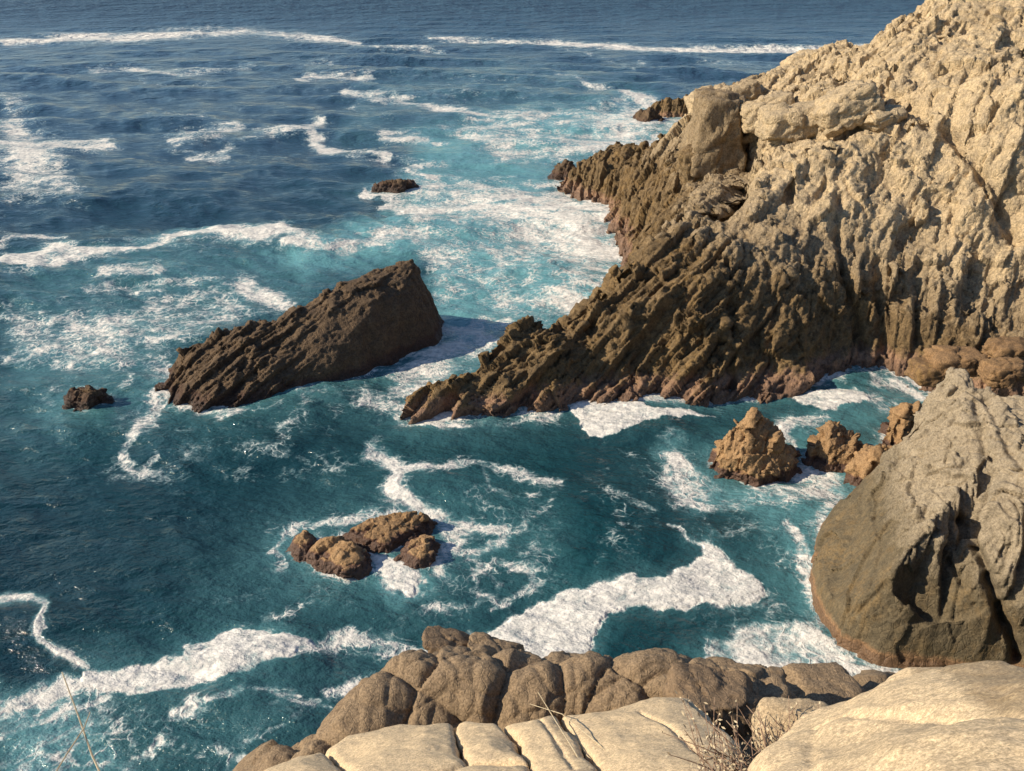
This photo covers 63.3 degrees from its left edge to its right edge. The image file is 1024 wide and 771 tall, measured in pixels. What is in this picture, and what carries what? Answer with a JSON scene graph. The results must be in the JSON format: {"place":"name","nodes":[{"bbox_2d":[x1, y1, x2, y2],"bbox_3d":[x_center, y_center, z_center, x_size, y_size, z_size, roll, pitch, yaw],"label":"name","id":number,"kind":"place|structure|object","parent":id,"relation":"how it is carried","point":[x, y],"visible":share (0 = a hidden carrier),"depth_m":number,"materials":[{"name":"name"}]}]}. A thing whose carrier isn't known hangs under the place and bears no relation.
{"place":"outdoors","nodes":[
{"label":"outdoors","id":0,"kind":"place"},
{"bbox_2d":[0,0,930,770],"bbox_3d":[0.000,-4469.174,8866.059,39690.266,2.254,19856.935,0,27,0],"label":"sea","id":1,"kind":"structure","parent":0,"point":[176,174],"depth_m":43.03,"materials":[{"name":"liquid"}]},
{"bbox_2d":[62,385,114,411],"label":"sea rock","id":2,"kind":"object","parent":1,"relation":"in","point":[87,397],"visible":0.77,"depth_m":42.33,"materials":[{"name":"brown stone"}]},
{"bbox_2d":[154,259,445,412],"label":"sea stack","id":3,"kind":"object","parent":1,"relation":"in","point":[369,322],"visible":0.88,"depth_m":44.74,"materials":[{"name":"brown stone"}]},
{"bbox_2d":[286,530,317,562],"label":"sea rock","id":4,"kind":"object","parent":1,"relation":"in","point":[303,542],"visible":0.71,"depth_m":32.06,"materials":[{"name":"brown stone"}]},
{"bbox_2d":[305,536,372,580],"bbox_3d":[-6.555,6.570,31.714,3.363,1.418,2.479,13,30,24],"label":"sea rock","id":5,"kind":"object","parent":1,"relation":"in","point":[341,556],"visible":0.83,"depth_m":31.21,"materials":[{"name":"brown stone"}]},
{"bbox_2d":[342,511,437,553],"bbox_3d":[-4.731,5.772,33.356,3.988,1.303,2.867,-20,33,-34],"label":"sea rock","id":6,"kind":"object","parent":1,"relation":"in","point":[388,533],"visible":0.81,"depth_m":32.79,"materials":[{"name":"brown stone"}]},
{"bbox_2d":[371,179,418,192],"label":"sea rock","id":7,"kind":"object","parent":1,"relation":"in","point":[396,186],"visible":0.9,"depth_m":83.30,"materials":[{"name":"brown stone"}]},
{"bbox_2d":[393,534,440,568],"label":"sea rock","id":8,"kind":"object","parent":1,"relation":"in","point":[420,551],"visible":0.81,"depth_m":31.62,"materials":[{"name":"brown stone"}]},
{"bbox_2d":[547,159,574,181],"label":"sea rock","id":9,"kind":"object","parent":1,"relation":"in","point":[560,171],"visible":0.65,"depth_m":87.75,"materials":[{"name":"brown stone"}]},
{"bbox_2d":[632,107,664,121],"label":"sea rock","id":10,"kind":"object","parent":1,"relation":"in","point":[648,114],"visible":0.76,"depth_m":118.14,"materials":[{"name":"brown stone"}]},
{"bbox_2d":[400,0,1023,424],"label":"headland","id":11,"kind":"structure","parent":1,"relation":"in","point":[772,272],"depth_m":46.16,"materials":[{"name":"beige stone"}]},
{"bbox_2d":[676,144,703,184],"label":"cliff block","id":12,"kind":"structure","parent":11,"relation":"on","point":[684,161],"depth_m":61.11,"materials":[{"name":"beige stone"}]},
{"bbox_2d":[683,82,731,119],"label":"cliff block","id":13,"kind":"structure","parent":11,"relation":"on","point":[689,99],"depth_m":69.49,"materials":[{"name":"beige stone"}]},
{"bbox_2d":[679,87,747,178],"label":"cliff block","id":14,"kind":"structure","parent":11,"relation":"on","point":[713,134],"depth_m":60.02,"materials":[{"name":"beige stone"}]},
{"bbox_2d":[730,77,761,100],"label":"cliff block","id":15,"kind":"structure","parent":11,"relation":"on","point":[749,88],"depth_m":67.56,"materials":[{"name":"beige stone"}]},
{"bbox_2d":[739,90,794,133],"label":"cliff block","id":16,"kind":"structure","parent":11,"relation":"on","point":[748,110],"depth_m":58.07,"materials":[{"name":"beige stone"}]},
{"bbox_2d":[753,100,817,144],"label":"cliff block","id":17,"kind":"structure","parent":11,"relation":"on","point":[776,124],"depth_m":51.66,"materials":[{"name":"beige stone"}]},
{"bbox_2d":[780,49,811,65],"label":"cliff block","id":18,"kind":"structure","parent":11,"relation":"on","point":[796,57],"depth_m":72.31,"materials":[{"name":"beige stone"}]},
{"bbox_2d":[794,72,815,82],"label":"cliff block","id":19,"kind":"structure","parent":11,"relation":"on","point":[806,77],"depth_m":68.39,"materials":[{"name":"beige stone"}]},
{"bbox_2d":[809,80,885,138],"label":"cliff block","id":20,"kind":"structure","parent":11,"relation":"on","point":[849,105],"depth_m":49.07,"materials":[{"name":"beige stone"}]},
{"bbox_2d":[858,104,907,131],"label":"cliff block","id":21,"kind":"structure","parent":11,"relation":"on","point":[877,120],"depth_m":48.73,"materials":[{"name":"beige stone"}]},
{"bbox_2d":[904,357,944,387],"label":"shore boulder","id":22,"kind":"object","parent":11,"relation":"on","point":[921,371],"visible":0.58,"depth_m":37.96,"materials":[{"name":"brown stone"}]},
{"bbox_2d":[922,345,988,376],"bbox_3d":[20.495,-1.142,38.372,2.691,1.178,1.918,0,27,0],"label":"shore boulder","id":23,"kind":"object","parent":11,"relation":"on","point":[946,357],"visible":0.72,"depth_m":37.73,"materials":[{"name":"brown stone"}]},
{"bbox_2d":[977,356,1023,388],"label":"shore boulder","id":24,"kind":"object","parent":11,"relation":"on","point":[1000,372],"visible":1,"depth_m":36.13,"materials":[{"name":"brown stone"}]},
{"bbox_2d":[981,336,1023,360],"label":"shore boulder","id":25,"kind":"object","parent":11,"relation":"on","point":[1004,346],"visible":0.68,"depth_m":37.69,"materials":[{"name":"brown stone"}]},
{"bbox_2d":[708,407,802,486],"bbox_3d":[11.207,2.539,37.321,4.243,3.722,4.620,17,32,30],"label":"sea rock","id":26,"kind":"object","parent":1,"relation":"in","point":[753,448],"visible":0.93,"depth_m":36.48,"materials":[{"name":"brown stone"}]},
{"bbox_2d":[801,420,862,472],"bbox_3d":[15.046,2.811,38.042,3.926,2.530,3.443,0,27,0],"label":"sea rock","id":27,"kind":"object","parent":1,"relation":"in","point":[832,446],"visible":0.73,"depth_m":37.44,"materials":[{"name":"brown stone"}]},
{"bbox_2d":[843,443,891,486],"bbox_3d":[16.374,3.243,37.264,2.867,2.479,4.863,23,35,38],"label":"sea rock","id":28,"kind":"object","parent":1,"relation":"in","point":[864,462],"visible":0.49,"depth_m":36.16,"materials":[{"name":"brown stone"}]},
{"bbox_2d":[878,400,921,445],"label":"sea rock","id":29,"kind":"object","parent":1,"relation":"in","point":[897,427],"visible":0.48,"depth_m":38.68,"materials":[{"name":"brown stone"}]},
{"bbox_2d":[809,367,1023,668],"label":"rock buttress","id":30,"kind":"object","parent":1,"relation":"in","point":[917,559],"visible":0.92,"depth_m":26.98,"materials":[{"name":"beige stone"}]},
{"bbox_2d":[233,669,894,770],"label":"cliff","id":31,"kind":"structure","parent":0,"point":[868,680],"depth_m":10.45,"materials":[{"name":"brown stone"}]},
{"bbox_2d":[56,712,89,770],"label":"dry stalk","id":32,"kind":"object","parent":31,"relation":"on","point":[72,744],"visible":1,"depth_m":4.38,"materials":[{"name":"plant"}]},
{"bbox_2d":[61,672,99,770],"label":"dry stalk","id":33,"kind":"object","parent":31,"relation":"on","point":[92,756],"visible":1,"depth_m":4.47,"materials":[{"name":"plant"}]},
{"bbox_2d":[265,753,340,770],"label":"pale slab","id":34,"kind":"structure","parent":31,"relation":"on","point":[318,762],"depth_m":7.36,"materials":[{"name":"stone"}]},
{"bbox_2d":[325,723,466,770],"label":"pale slab","id":35,"kind":"structure","parent":31,"relation":"on","point":[405,747],"depth_m":7.39,"materials":[{"name":"stone"}]},
{"bbox_2d":[455,721,528,767],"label":"pale slab","id":36,"kind":"structure","parent":31,"relation":"on","point":[485,744],"depth_m":7.11,"materials":[{"name":"stone"}]},
{"bbox_2d":[455,765,529,770],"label":"pale slab","id":37,"kind":"structure","parent":31,"relation":"on","point":[497,768],"depth_m":6.41,"materials":[{"name":"stone"}]},
{"bbox_2d":[251,645,736,770],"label":"brown ledge","id":38,"kind":"object","parent":31,"relation":"on","point":[454,687],"visible":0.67,"depth_m":9.49,"materials":[{"name":"brown stone"}]},
{"bbox_2d":[421,625,469,653],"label":"flat rock","id":39,"kind":"object","parent":38,"relation":"on","point":[437,638],"visible":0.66,"depth_m":10.99,"materials":[{"name":"brown stone"}]},
{"bbox_2d":[468,632,524,651],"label":"flat rock","id":40,"kind":"object","parent":38,"relation":"on","point":[476,639],"visible":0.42,"depth_m":10.95,"materials":[{"name":"brown stone"}]},
{"bbox_2d":[504,716,596,770],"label":"pale slab","id":41,"kind":"structure","parent":31,"relation":"on","point":[542,744],"depth_m":6.92,"materials":[{"name":"stone"}]},
{"bbox_2d":[538,692,577,756],"bbox_3d":[0.460,2.916,6.911,0.087,0.983,1.782,-5,27,-10],"label":"dry stalk","id":42,"kind":"object","parent":41,"relation":"on","point":[559,727],"visible":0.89,"depth_m":7.22,"materials":[{"name":"plant"}]},
{"bbox_2d":[561,697,745,770],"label":"pale slab","id":43,"kind":"structure","parent":31,"relation":"on","point":[632,737],"depth_m":6.72,"materials":[{"name":"stone"}]},
{"bbox_2d":[530,704,604,749],"bbox_3d":[0.600,2.938,6.929,0.152,1.251,2.018,-10,28,-18],"label":"dry stalk","id":44,"kind":"object","parent":43,"relation":"on","point":[573,723],"visible":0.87,"depth_m":7.25,"materials":[{"name":"plant"}]},
{"bbox_2d":[662,690,819,770],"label":"dry shrub","id":45,"kind":"object","parent":43,"relation":"on","point":[724,766],"visible":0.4,"depth_m":5.49,"materials":[{"name":"plant"}]},
{"bbox_2d":[662,662,762,735],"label":"jointed block","id":46,"kind":"structure","parent":31,"relation":"on","point":[699,684],"depth_m":8.57,"materials":[{"name":"brown stone"}]},
{"bbox_2d":[721,663,796,698],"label":"jointed block","id":47,"kind":"structure","parent":31,"relation":"on","point":[769,681],"depth_m":9.10,"materials":[{"name":"brown stone"}]},
{"bbox_2d":[751,697,829,749],"bbox_3d":[2.004,2.446,5.769,0.652,0.442,0.507,0,27,0],"label":"pale boulder","id":48,"kind":"object","parent":31,"relation":"on","point":[769,708],"visible":0.3,"depth_m":5.76,"materials":[{"name":"stone"}]},
{"bbox_2d":[781,662,864,704],"bbox_3d":[3.732,3.782,10.140,1.130,0.464,0.838,0,27,0],"label":"brown boulder","id":49,"kind":"object","parent":31,"relation":"on","point":[831,683],"visible":0.49,"depth_m":10.07,"materials":[{"name":"brown stone"}]},
{"bbox_2d":[748,660,1023,770],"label":"pale boulder","id":50,"kind":"object","parent":31,"relation":"on","point":[964,717],"visible":1,"depth_m":3.53,"materials":[{"name":"stone"}]}
]}

